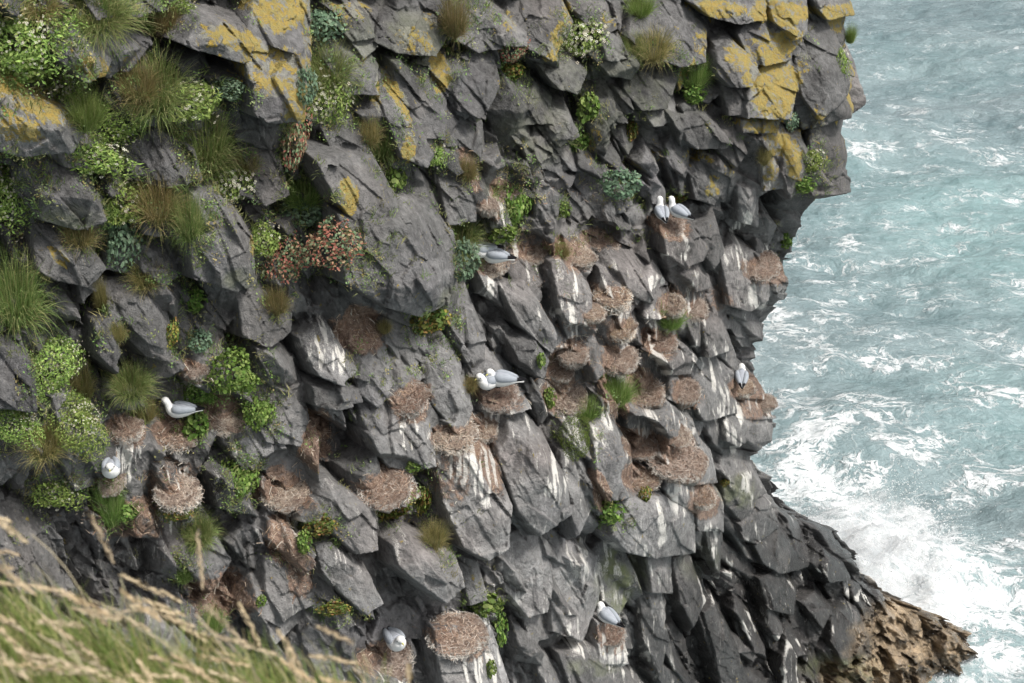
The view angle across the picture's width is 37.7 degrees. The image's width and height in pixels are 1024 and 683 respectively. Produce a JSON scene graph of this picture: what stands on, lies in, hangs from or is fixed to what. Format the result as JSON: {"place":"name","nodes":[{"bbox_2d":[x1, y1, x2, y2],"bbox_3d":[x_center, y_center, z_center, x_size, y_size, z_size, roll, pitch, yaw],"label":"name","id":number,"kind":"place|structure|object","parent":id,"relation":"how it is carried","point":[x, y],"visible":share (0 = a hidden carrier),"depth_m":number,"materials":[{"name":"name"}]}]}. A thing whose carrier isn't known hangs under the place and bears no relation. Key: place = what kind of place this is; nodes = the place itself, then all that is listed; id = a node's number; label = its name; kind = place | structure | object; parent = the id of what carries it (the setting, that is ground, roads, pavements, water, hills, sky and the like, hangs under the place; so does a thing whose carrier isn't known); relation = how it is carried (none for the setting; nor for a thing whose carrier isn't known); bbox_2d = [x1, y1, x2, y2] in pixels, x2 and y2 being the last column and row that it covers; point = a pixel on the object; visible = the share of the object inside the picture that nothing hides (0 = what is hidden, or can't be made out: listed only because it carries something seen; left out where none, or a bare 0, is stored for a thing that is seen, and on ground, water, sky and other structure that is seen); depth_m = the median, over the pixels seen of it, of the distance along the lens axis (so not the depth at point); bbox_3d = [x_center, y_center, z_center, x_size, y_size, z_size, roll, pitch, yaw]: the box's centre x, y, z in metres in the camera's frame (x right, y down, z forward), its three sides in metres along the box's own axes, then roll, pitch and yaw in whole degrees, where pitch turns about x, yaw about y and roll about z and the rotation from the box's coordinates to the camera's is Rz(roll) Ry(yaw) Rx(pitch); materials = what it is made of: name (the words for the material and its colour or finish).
{"place":"outdoors","nodes":[
{"label":"outdoors","id":0,"kind":"place"},
{"bbox_2d":[0,560,395,682],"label":"foreground grass","id":1,"kind":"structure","parent":0,"point":[113,663],"depth_m":2.67,"materials":[{"name":"plant"}]},
{"bbox_2d":[0,513,412,682],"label":"seeding grass","id":2,"kind":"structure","parent":0,"point":[107,614],"depth_m":2.55,"materials":[{"name":"plant"}]},
{"bbox_2d":[0,0,977,682],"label":"cliff","id":3,"kind":"structure","parent":0,"point":[766,586],"depth_m":19.27,"materials":[{"name":"stone"}]},
{"bbox_2d":[0,163,31,241],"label":"flowering cushion","id":4,"kind":"object","parent":3,"relation":"on","point":[9,194],"visible":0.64,"depth_m":14.52,"materials":[{"name":"green plant"}]},
{"bbox_2d":[0,330,37,412],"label":"boulder","id":5,"kind":"object","parent":3,"relation":"on","point":[8,391],"visible":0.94,"depth_m":14.68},
{"bbox_2d":[0,409,45,450],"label":"flowering cushion","id":6,"kind":"object","parent":3,"relation":"on","point":[24,422],"visible":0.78,"depth_m":14.91,"materials":[{"name":"green plant"}]},
{"bbox_2d":[0,48,54,88],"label":"leafy plant","id":7,"kind":"object","parent":3,"relation":"on","point":[28,75],"visible":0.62,"depth_m":13.63,"materials":[{"name":"green plant"}]},
{"bbox_2d":[0,237,71,360],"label":"grass tuft","id":8,"kind":"object","parent":3,"relation":"on","point":[27,306],"visible":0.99,"depth_m":14.78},
{"bbox_2d":[6,414,76,476],"bbox_3d":[-4.745,1.036,15.182,0.850,0.554,0.792,6,52,-7],"label":"grass tuft","id":9,"kind":"object","parent":3,"relation":"on","point":[50,441],"visible":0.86,"depth_m":15.15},
{"bbox_2d":[0,76,87,156],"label":"boulder","id":10,"kind":"object","parent":3,"relation":"on","point":[51,131],"visible":0.84,"depth_m":13.79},
{"bbox_2d":[44,70,87,102],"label":"flowering cushion","id":11,"kind":"object","parent":10,"relation":"on","point":[69,82],"visible":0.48,"depth_m":14.30,"materials":[{"name":"green plant"}]},
{"bbox_2d":[0,1,87,93],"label":"flowering cushion","id":12,"kind":"object","parent":3,"relation":"on","point":[29,35],"visible":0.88,"depth_m":13.59,"materials":[{"name":"green plant"}]},
{"bbox_2d":[5,155,106,229],"bbox_3d":[-4.583,-1.496,15.002,0.889,1.099,1.362,-9,26,-19],"label":"boulder","id":13,"kind":"object","parent":3,"relation":"on","point":[74,209],"visible":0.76,"depth_m":14.50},
{"bbox_2d":[30,332,89,403],"bbox_3d":[-4.739,0.307,15.269,0.817,0.871,0.543,5,-20,-13],"label":"flowering cushion","id":14,"kind":"object","parent":3,"relation":"on","point":[58,380],"visible":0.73,"depth_m":15.22,"materials":[{"name":"green plant"}]},
{"bbox_2d":[29,480,90,513],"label":"flowering cushion","id":15,"kind":"object","parent":3,"relation":"on","point":[60,501],"visible":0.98,"depth_m":15.80,"materials":[{"name":"green plant"}]},
{"bbox_2d":[25,222,105,287],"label":"boulder","id":16,"kind":"object","parent":3,"relation":"on","point":[50,254],"visible":0.78,"depth_m":14.82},
{"bbox_2d":[52,223,107,263],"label":"grass tuft","id":17,"kind":"object","parent":16,"relation":"on","point":[89,239],"visible":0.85,"depth_m":14.81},
{"bbox_2d":[29,15,111,82],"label":"boulder","id":18,"kind":"object","parent":3,"relation":"on","point":[104,66],"visible":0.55,"depth_m":13.86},
{"bbox_2d":[44,391,109,461],"bbox_3d":[-4.445,0.844,15.324,0.707,0.741,0.485,5,-21,-12],"label":"flowering cushion","id":19,"kind":"object","parent":3,"relation":"on","point":[87,419],"visible":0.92,"depth_m":15.25,"materials":[{"name":"green plant"}]},
{"bbox_2d":[57,81,118,149],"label":"grass tuft","id":20,"kind":"object","parent":3,"relation":"on","point":[91,111],"visible":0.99,"depth_m":14.13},
{"bbox_2d":[70,138,144,180],"bbox_3d":[-3.989,-1.753,14.656,0.654,0.416,0.462,6,26,13],"label":"flowering cushion","id":21,"kind":"object","parent":3,"relation":"on","point":[113,158],"visible":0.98,"depth_m":14.61,"materials":[{"name":"green plant"}]},
{"bbox_2d":[89,480,128,535],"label":"grass tuft","id":22,"kind":"object","parent":3,"relation":"on","point":[114,503],"visible":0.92,"depth_m":16.16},
{"bbox_2d":[58,0,160,63],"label":"grass tuft","id":23,"kind":"object","parent":3,"relation":"on","point":[116,15],"visible":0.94,"depth_m":14.02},
{"bbox_2d":[87,102,156,155],"bbox_3d":[-4.003,-2.172,14.883,0.988,0.684,0.538,3,-12,-12],"label":"flowering cushion","id":24,"kind":"object","parent":3,"relation":"on","point":[123,132],"visible":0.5,"depth_m":14.80,"materials":[{"name":"green plant"}]},
{"bbox_2d":[104,215,142,272],"bbox_3d":[-3.957,-0.995,15.263,0.394,0.609,0.247,3,-15,-12],"label":"stonecrop","id":25,"kind":"object","parent":3,"relation":"on","point":[132,240],"visible":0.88,"depth_m":15.23,"materials":[{"name":"green plant"}]},
{"bbox_2d":[109,416,144,444],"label":"nest","id":26,"kind":"object","parent":3,"relation":"on","point":[132,430],"visible":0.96,"depth_m":16.00,"materials":[{"name":"plant"}]},
{"bbox_2d":[101,178,153,231],"bbox_3d":[-3.922,-1.419,15.182,0.589,0.587,0.399,3,-14,-12],"label":"flowering cushion","id":27,"kind":"object","parent":3,"relation":"on","point":[124,219],"visible":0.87,"depth_m":15.11,"materials":[{"name":"green plant"}]},
{"bbox_2d":[91,270,171,361],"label":"boulder","id":28,"kind":"object","parent":3,"relation":"on","point":[141,342],"visible":0.81,"depth_m":15.59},
{"bbox_2d":[100,355,165,419],"bbox_3d":[-4.025,0.485,15.839,0.839,0.634,0.786,5,53,-6],"label":"grass tuft","id":29,"kind":"object","parent":3,"relation":"on","point":[136,378],"visible":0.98,"depth_m":15.79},
{"bbox_2d":[104,57,176,121],"bbox_3d":[-3.668,-2.497,14.680,0.823,0.619,0.767,4,58,-7],"label":"grass tuft","id":30,"kind":"object","parent":3,"relation":"on","point":[148,84],"visible":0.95,"depth_m":14.65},
{"bbox_2d":[120,170,196,251],"bbox_3d":[-3.592,-1.339,15.188,0.896,0.808,0.932,4,57,-6],"label":"grass tuft","id":31,"kind":"object","parent":3,"relation":"on","point":[163,197],"visible":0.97,"depth_m":15.13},
{"bbox_2d":[109,44,211,144],"bbox_3d":[-3.545,-2.467,14.918,1.150,0.964,1.169,4,58,-7],"label":"grass tuft","id":32,"kind":"object","parent":3,"relation":"on","point":[166,100],"visible":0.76,"depth_m":14.81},
{"bbox_2d":[152,474,204,513],"bbox_3d":[-3.671,1.697,16.485,0.586,0.215,0.606,5,41,-15],"label":"nest","id":33,"kind":"object","parent":3,"relation":"on","point":[188,497],"visible":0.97,"depth_m":16.39,"materials":[{"name":"plant"}]},
{"bbox_2d":[160,429,197,454],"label":"nest","id":34,"kind":"object","parent":3,"relation":"on","point":[178,442],"visible":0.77,"depth_m":16.58,"materials":[{"name":"plant"}]},
{"bbox_2d":[159,397,204,419],"bbox_3d":[-3.624,0.723,16.471,0.494,0.259,0.200,-1,25,-3],"label":"gull","id":35,"kind":"object","parent":3,"relation":"on","point":[177,410],"visible":1,"depth_m":16.42,"materials":[{"name":"white"}]},
{"bbox_2d":[156,182,213,258],"bbox_3d":[-3.314,-1.173,15.361,0.630,1.296,0.640,4,56,-6],"label":"grass tuft","id":36,"kind":"object","parent":3,"relation":"on","point":[195,223],"visible":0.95,"depth_m":15.22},
{"bbox_2d":[152,77,222,128],"bbox_3d":[-3.289,-2.423,15.048,0.762,0.536,0.437,2,-11,-10],"label":"flowering cushion","id":37,"kind":"object","parent":3,"relation":"on","point":[192,115],"visible":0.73,"depth_m":15.02,"materials":[{"name":"green plant"}]},
{"bbox_2d":[181,411,208,441],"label":"leafy plant","id":38,"kind":"object","parent":3,"relation":"on","point":[202,417],"visible":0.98,"depth_m":16.63,"materials":[{"name":"green plant"}]},
{"bbox_2d":[170,506,226,558],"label":"grass tuft","id":39,"kind":"object","parent":3,"relation":"on","point":[207,535],"visible":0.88,"depth_m":16.85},
{"bbox_2d":[151,0,254,63],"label":"rock slab","id":40,"kind":"object","parent":3,"relation":"on","point":[221,31],"visible":0.9,"depth_m":14.96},
{"bbox_2d":[167,105,255,202],"bbox_3d":[-3.237,-1.949,15.789,1.096,1.665,1.030,4,58,-6],"label":"grass tuft","id":41,"kind":"object","parent":3,"relation":"on","point":[217,153],"visible":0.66,"depth_m":15.59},
{"bbox_2d":[172,181,256,292],"bbox_3d":[-3.237,-1.071,16.197,0.878,1.539,1.660,-6,26,-13],"label":"boulder","id":42,"kind":"object","parent":3,"relation":"on","point":[232,270],"visible":0.73,"depth_m":15.57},
{"bbox_2d":[210,161,257,203],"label":"flowering cushion","id":43,"kind":"object","parent":42,"relation":"on","point":[234,196],"visible":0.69,"depth_m":15.94,"materials":[{"name":"green plant"}]},
{"bbox_2d":[211,410,247,438],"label":"nest","id":44,"kind":"object","parent":3,"relation":"on","point":[232,422],"visible":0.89,"depth_m":16.94,"materials":[{"name":"plant"}]},
{"bbox_2d":[207,346,263,395],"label":"leafy plant","id":45,"kind":"object","parent":3,"relation":"on","point":[244,375],"visible":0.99,"depth_m":16.29,"materials":[{"name":"green plant"}]},
{"bbox_2d":[220,460,260,501],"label":"leafy plant","id":46,"kind":"object","parent":3,"relation":"on","point":[246,488],"visible":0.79,"depth_m":17.01,"materials":[{"name":"green plant"}]},
{"bbox_2d":[241,396,276,432],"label":"leafy plant","id":47,"kind":"object","parent":3,"relation":"on","point":[263,408],"visible":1,"depth_m":16.80,"materials":[{"name":"green plant"}]},
{"bbox_2d":[249,222,282,257],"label":"flowering cushion","id":48,"kind":"object","parent":3,"relation":"on","point":[270,235],"visible":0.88,"depth_m":16.35,"materials":[{"name":"green plant"}]},
{"bbox_2d":[228,0,311,123],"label":"boulder","id":49,"kind":"object","parent":3,"relation":"on","point":[281,55],"visible":0.9,"depth_m":15.46,"materials":[{"name":"stone"}]},
{"bbox_2d":[258,285,292,331],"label":"grass tuft","id":50,"kind":"object","parent":3,"relation":"on","point":[277,301],"visible":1,"depth_m":16.57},
{"bbox_2d":[259,479,309,515],"bbox_3d":[-2.657,1.806,17.791,0.677,0.241,0.682,8,43,4],"label":"nest","id":51,"kind":"object","parent":3,"relation":"on","point":[289,501],"visible":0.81,"depth_m":17.64,"materials":[{"name":"plant"}]},
{"bbox_2d":[259,230,311,283],"bbox_3d":[-2.518,-0.970,16.682,0.597,0.673,0.289,2,-15,-7],"label":"stonecrop","id":52,"kind":"object","parent":3,"relation":"on","point":[278,254],"visible":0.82,"depth_m":16.63,"materials":[{"name":"red plant"}]},
{"bbox_2d":[280,107,312,175],"bbox_3d":[-2.349,-2.262,16.285,0.352,0.916,0.326,1,-12,-7],"label":"stonecrop","id":53,"kind":"object","parent":3,"relation":"on","point":[302,144],"visible":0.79,"depth_m":16.24,"materials":[{"name":"plant"}]},
{"bbox_2d":[272,172,322,225],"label":"grass tuft","id":54,"kind":"object","parent":3,"relation":"on","point":[310,198],"visible":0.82,"depth_m":16.81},
{"bbox_2d":[296,65,318,105],"bbox_3d":[-2.126,-2.646,15.496,0.259,0.445,0.205,1,-10,-6],"label":"stonecrop","id":55,"kind":"object","parent":3,"relation":"on","point":[303,73],"visible":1,"depth_m":15.47,"materials":[{"name":"green plant"}]},
{"bbox_2d":[283,317,356,386],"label":"boulder","id":56,"kind":"object","parent":3,"relation":"on","point":[316,349],"visible":0.93,"depth_m":17.21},
{"bbox_2d":[310,8,346,45],"bbox_3d":[-2.087,-3.492,16.640,0.514,0.418,0.224,1,-8,-6],"label":"stonecrop","id":57,"kind":"object","parent":3,"relation":"on","point":[322,15],"visible":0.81,"depth_m":16.62,"materials":[{"name":"green plant"}]},
{"bbox_2d":[304,67,353,126],"bbox_3d":[-2.054,-2.700,16.665,0.621,0.700,0.445,1,-11,-6],"label":"flowering cushion","id":58,"kind":"object","parent":3,"relation":"on","point":[328,106],"visible":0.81,"depth_m":16.56,"materials":[{"name":"green plant"}]},
{"bbox_2d":[298,371,362,410],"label":"boulder","id":59,"kind":"object","parent":3,"relation":"on","point":[320,393],"visible":0.85,"depth_m":17.27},
{"bbox_2d":[301,214,367,270],"bbox_3d":[-1.938,-1.087,16.418,0.734,0.634,0.311,1,-15,-5],"label":"stonecrop","id":60,"kind":"object","parent":3,"relation":"on","point":[325,241],"visible":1,"depth_m":16.38,"materials":[{"name":"red plant"}]},
{"bbox_2d":[307,36,370,107],"bbox_3d":[-2.038,-2.961,16.697,1.054,0.813,0.987,2,59,-3],"label":"grass tuft","id":61,"kind":"object","parent":3,"relation":"on","point":[319,72],"visible":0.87,"depth_m":16.61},
{"bbox_2d":[309,537,383,615],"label":"boulder","id":62,"kind":"object","parent":3,"relation":"on","point":[347,577],"visible":0.94,"depth_m":17.73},
{"bbox_2d":[298,137,399,222],"bbox_3d":[-1.897,-1.869,17.254,1.136,1.167,2.084,-4,25,-9],"label":"boulder","id":63,"kind":"object","parent":3,"relation":"on","point":[349,170],"visible":0.94,"depth_m":16.56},
{"bbox_2d":[354,462,417,513],"bbox_3d":[-1.509,1.755,18.018,0.759,0.282,0.774,4,50,3],"label":"nest","id":64,"kind":"object","parent":3,"relation":"on","point":[390,493],"visible":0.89,"depth_m":17.88,"materials":[{"name":"plant"}]},
{"bbox_2d":[312,188,460,316],"bbox_3d":[-1.216,-0.971,17.916,1.696,2.041,2.836,22,33,39],"label":"boulder","id":65,"kind":"object","parent":3,"relation":"on","point":[420,226],"visible":0.79,"depth_m":17.00,"materials":[{"name":"stone"}]},
{"bbox_2d":[369,642,415,681],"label":"nest","id":66,"kind":"object","parent":3,"relation":"on","point":[398,661],"visible":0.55,"depth_m":18.80,"materials":[{"name":"plant"}]},
{"bbox_2d":[373,66,433,167],"bbox_3d":[-1.331,-2.601,17.835,0.723,1.411,1.531,-4,25,-9],"label":"rock slab","id":67,"kind":"object","parent":3,"relation":"on","point":[421,151],"visible":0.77,"depth_m":17.33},
{"bbox_2d":[386,382,431,419],"bbox_3d":[-1.229,0.723,18.064,0.587,0.280,0.542,-18,53,-12],"label":"nest","id":68,"kind":"object","parent":3,"relation":"on","point":[412,403],"visible":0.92,"depth_m":17.95,"materials":[{"name":"plant"}]},
{"bbox_2d":[372,4,452,56],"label":"boulder","id":69,"kind":"object","parent":3,"relation":"on","point":[414,33],"visible":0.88,"depth_m":17.40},
{"bbox_2d":[0,0,828,631],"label":"ledge leaves","id":70,"kind":"object","parent":3,"relation":"on","point":[518,186],"visible":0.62,"depth_m":16.40,"materials":[{"name":"green plant"}]},
{"bbox_2d":[373,515,465,603],"bbox_3d":[-1.186,2.855,18.930,1.138,1.680,1.717,-2,25,-5],"label":"boulder","id":71,"kind":"object","parent":3,"relation":"on","point":[402,553],"visible":0.91,"depth_m":18.16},
{"bbox_2d":[0,0,843,649],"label":"ledge growth","id":72,"kind":"object","parent":3,"relation":"on","point":[182,156],"visible":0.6,"depth_m":16.33,"materials":[{"name":"green plant"}]},
{"bbox_2d":[68,158,781,679],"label":"nest litter","id":73,"kind":"object","parent":3,"relation":"on","point":[400,424],"visible":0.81,"depth_m":18.02,"materials":[{"name":"plant"}]},
{"bbox_2d":[410,309,452,336],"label":"leafy plant","id":74,"kind":"object","parent":3,"relation":"on","point":[431,324],"visible":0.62,"depth_m":18.29,"materials":[{"name":"green plant"}]},
{"bbox_2d":[416,514,453,555],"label":"grass tuft","id":75,"kind":"object","parent":3,"relation":"on","point":[435,536],"visible":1,"depth_m":18.29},
{"bbox_2d":[434,0,475,65],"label":"grass tuft","id":76,"kind":"object","parent":3,"relation":"on","point":[455,22],"visible":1,"depth_m":17.60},
{"bbox_2d":[425,609,489,662],"bbox_3d":[-0.698,3.739,18.942,0.832,0.262,0.799,-31,55,-34],"label":"nest","id":77,"kind":"object","parent":3,"relation":"on","point":[473,638],"visible":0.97,"depth_m":18.87,"materials":[{"name":"plant"}]},
{"bbox_2d":[452,236,481,281],"bbox_3d":[-0.586,-0.992,18.062,0.440,0.571,0.293,0,-15,-1],"label":"stonecrop","id":78,"kind":"object","parent":3,"relation":"on","point":[469,247],"visible":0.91,"depth_m":18.02,"materials":[{"name":"green plant"}]},
{"bbox_2d":[427,432,512,560],"bbox_3d":[-0.564,2.048,19.283,1.148,2.356,1.819,0,25,0],"label":"boulder","id":79,"kind":"object","parent":3,"relation":"on","point":[485,535],"visible":0.87,"depth_m":18.58,"materials":[{"name":"stone"}]},
{"bbox_2d":[432,416,481,456],"bbox_3d":[-0.757,1.155,18.581,0.718,0.240,0.778,-32,53,-23],"label":"nest","id":80,"kind":"object","parent":79,"relation":"on","point":[449,444],"visible":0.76,"depth_m":18.43,"materials":[{"name":"plant"}]},
{"bbox_2d":[468,7,527,46],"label":"boulder","id":81,"kind":"object","parent":3,"relation":"on","point":[507,29],"visible":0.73,"depth_m":18.38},
{"bbox_2d":[477,384,522,414],"bbox_3d":[-0.166,0.697,19.048,0.600,0.176,0.646,-24,50,-11],"label":"nest","id":82,"kind":"object","parent":3,"relation":"on","point":[505,395],"visible":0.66,"depth_m":18.93,"materials":[{"name":"plant"}]},
{"bbox_2d":[503,188,532,228],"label":"leafy plant","id":83,"kind":"object","parent":3,"relation":"on","point":[520,204],"visible":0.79,"depth_m":19.17,"materials":[{"name":"green plant"}]},
{"bbox_2d":[488,411,571,535],"bbox_3d":[0.208,1.810,19.889,1.155,2.290,1.814,0,25,0],"label":"boulder","id":84,"kind":"object","parent":3,"relation":"on","point":[537,488],"visible":0.93,"depth_m":19.10,"materials":[{"name":"stone"}]},
{"bbox_2d":[555,383,587,418],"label":"nest","id":85,"kind":"object","parent":3,"relation":"on","point":[569,403],"visible":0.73,"depth_m":20.14,"materials":[{"name":"plant"}]},
{"bbox_2d":[555,347,589,370],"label":"nest","id":86,"kind":"object","parent":3,"relation":"on","point":[568,359],"visible":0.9,"depth_m":19.81,"materials":[{"name":"plant"}]},
{"bbox_2d":[558,413,589,461],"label":"moss cushion","id":87,"kind":"object","parent":3,"relation":"on","point":[580,432],"visible":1,"depth_m":19.73,"materials":[{"name":"plant"}]},
{"bbox_2d":[560,16,609,63],"bbox_3d":[0.942,-3.924,19.647,0.721,0.668,0.605,-5,26,-11],"label":"flowering cushion","id":88,"kind":"object","parent":3,"relation":"on","point":[578,51],"visible":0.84,"depth_m":19.51,"materials":[{"name":"green plant"}]},
{"bbox_2d":[592,286,633,315],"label":"nest","id":89,"kind":"object","parent":3,"relation":"on","point":[620,302],"visible":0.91,"depth_m":19.96,"materials":[{"name":"plant"}]},
{"bbox_2d":[599,166,643,199],"bbox_3d":[1.451,-2.115,20.053,0.610,0.461,0.308,-1,-13,3],"label":"stonecrop","id":90,"kind":"object","parent":3,"relation":"on","point":[608,190],"visible":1,"depth_m":20.02,"materials":[{"name":"green plant"}]},
{"bbox_2d":[604,374,640,412],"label":"grass tuft","id":91,"kind":"object","parent":3,"relation":"on","point":[625,393],"visible":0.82,"depth_m":20.48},
{"bbox_2d":[605,344,640,377],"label":"nest","id":92,"kind":"object","parent":3,"relation":"on","point":[626,362],"visible":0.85,"depth_m":20.43,"materials":[{"name":"plant"}]},
{"bbox_2d":[591,478,695,558],"bbox_3d":[2.297,2.954,22.921,0.947,3.090,3.995,17,30,31],"label":"boulder","id":93,"kind":"object","parent":3,"relation":"on","point":[666,527],"visible":0.83,"depth_m":21.65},
{"bbox_2d":[633,378,666,409],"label":"nest","id":94,"kind":"object","parent":3,"relation":"on","point":[653,395],"visible":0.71,"depth_m":21.44,"materials":[{"name":"plant"}]},
{"bbox_2d":[629,19,683,84],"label":"grass tuft","id":95,"kind":"object","parent":3,"relation":"on","point":[654,60],"visible":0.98,"depth_m":19.83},
{"bbox_2d":[617,0,706,67],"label":"boulder","id":96,"kind":"object","parent":3,"relation":"on","point":[681,19],"visible":0.78,"depth_m":20.26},
{"bbox_2d":[646,441,708,486],"bbox_3d":[2.389,1.770,21.869,0.963,0.366,0.894,5,49,1],"label":"nest","id":97,"kind":"object","parent":3,"relation":"on","point":[689,466],"visible":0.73,"depth_m":21.68,"materials":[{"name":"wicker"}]},
{"bbox_2d":[677,377,702,410],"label":"nest","id":98,"kind":"object","parent":3,"relation":"on","point":[690,395],"visible":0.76,"depth_m":21.91,"materials":[{"name":"plant"}]},
{"bbox_2d":[693,484,723,532],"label":"boulder","id":99,"kind":"object","parent":3,"relation":"on","point":[704,521],"visible":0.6,"depth_m":23.78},
{"bbox_2d":[706,24,758,87],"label":"boulder","id":100,"kind":"object","parent":3,"relation":"on","point":[733,62],"visible":0.94,"depth_m":20.60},
{"bbox_2d":[714,230,788,311],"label":"boulder","id":101,"kind":"object","parent":3,"relation":"on","point":[735,290],"visible":0.84,"depth_m":22.70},
{"bbox_2d":[748,250,780,281],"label":"nest","id":102,"kind":"object","parent":3,"relation":"on","point":[766,268],"visible":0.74,"depth_m":22.98,"materials":[{"name":"plant"}]},
{"bbox_2d":[735,56,796,119],"bbox_3d":[3.607,-3.573,21.556,0.944,1.010,2.176,2,25,5],"label":"rock block","id":103,"kind":"object","parent":3,"relation":"on","point":[771,93],"visible":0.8,"depth_m":20.94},
{"bbox_2d":[793,20,854,121],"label":"boulder","id":104,"kind":"object","parent":3,"relation":"on","point":[825,90],"visible":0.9,"depth_m":21.54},
{"bbox_2d":[801,122,846,186],"bbox_3d":[4.854,-2.903,23.076,0.667,1.361,2.428,11,27,22],"label":"rock block","id":105,"kind":"object","parent":3,"relation":"on","point":[832,134],"visible":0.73,"depth_m":22.25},
{"bbox_2d":[750,0,1023,682],"bbox_3d":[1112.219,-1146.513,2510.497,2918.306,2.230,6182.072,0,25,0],"label":"sea","id":106,"kind":"structure","parent":0,"point":[903,266],"depth_m":52.21,"materials":[{"name":"liquid"}]},
{"bbox_2d":[766,396,1021,680],"bbox_3d":[9.735,4.571,36.549,11.486,4.681,20.561,0,25,0],"label":"sea spray","id":107,"kind":"object","parent":106,"relation":"on","point":[870,512],"visible":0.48,"depth_m":38.73,"materials":[{"name":"white"}]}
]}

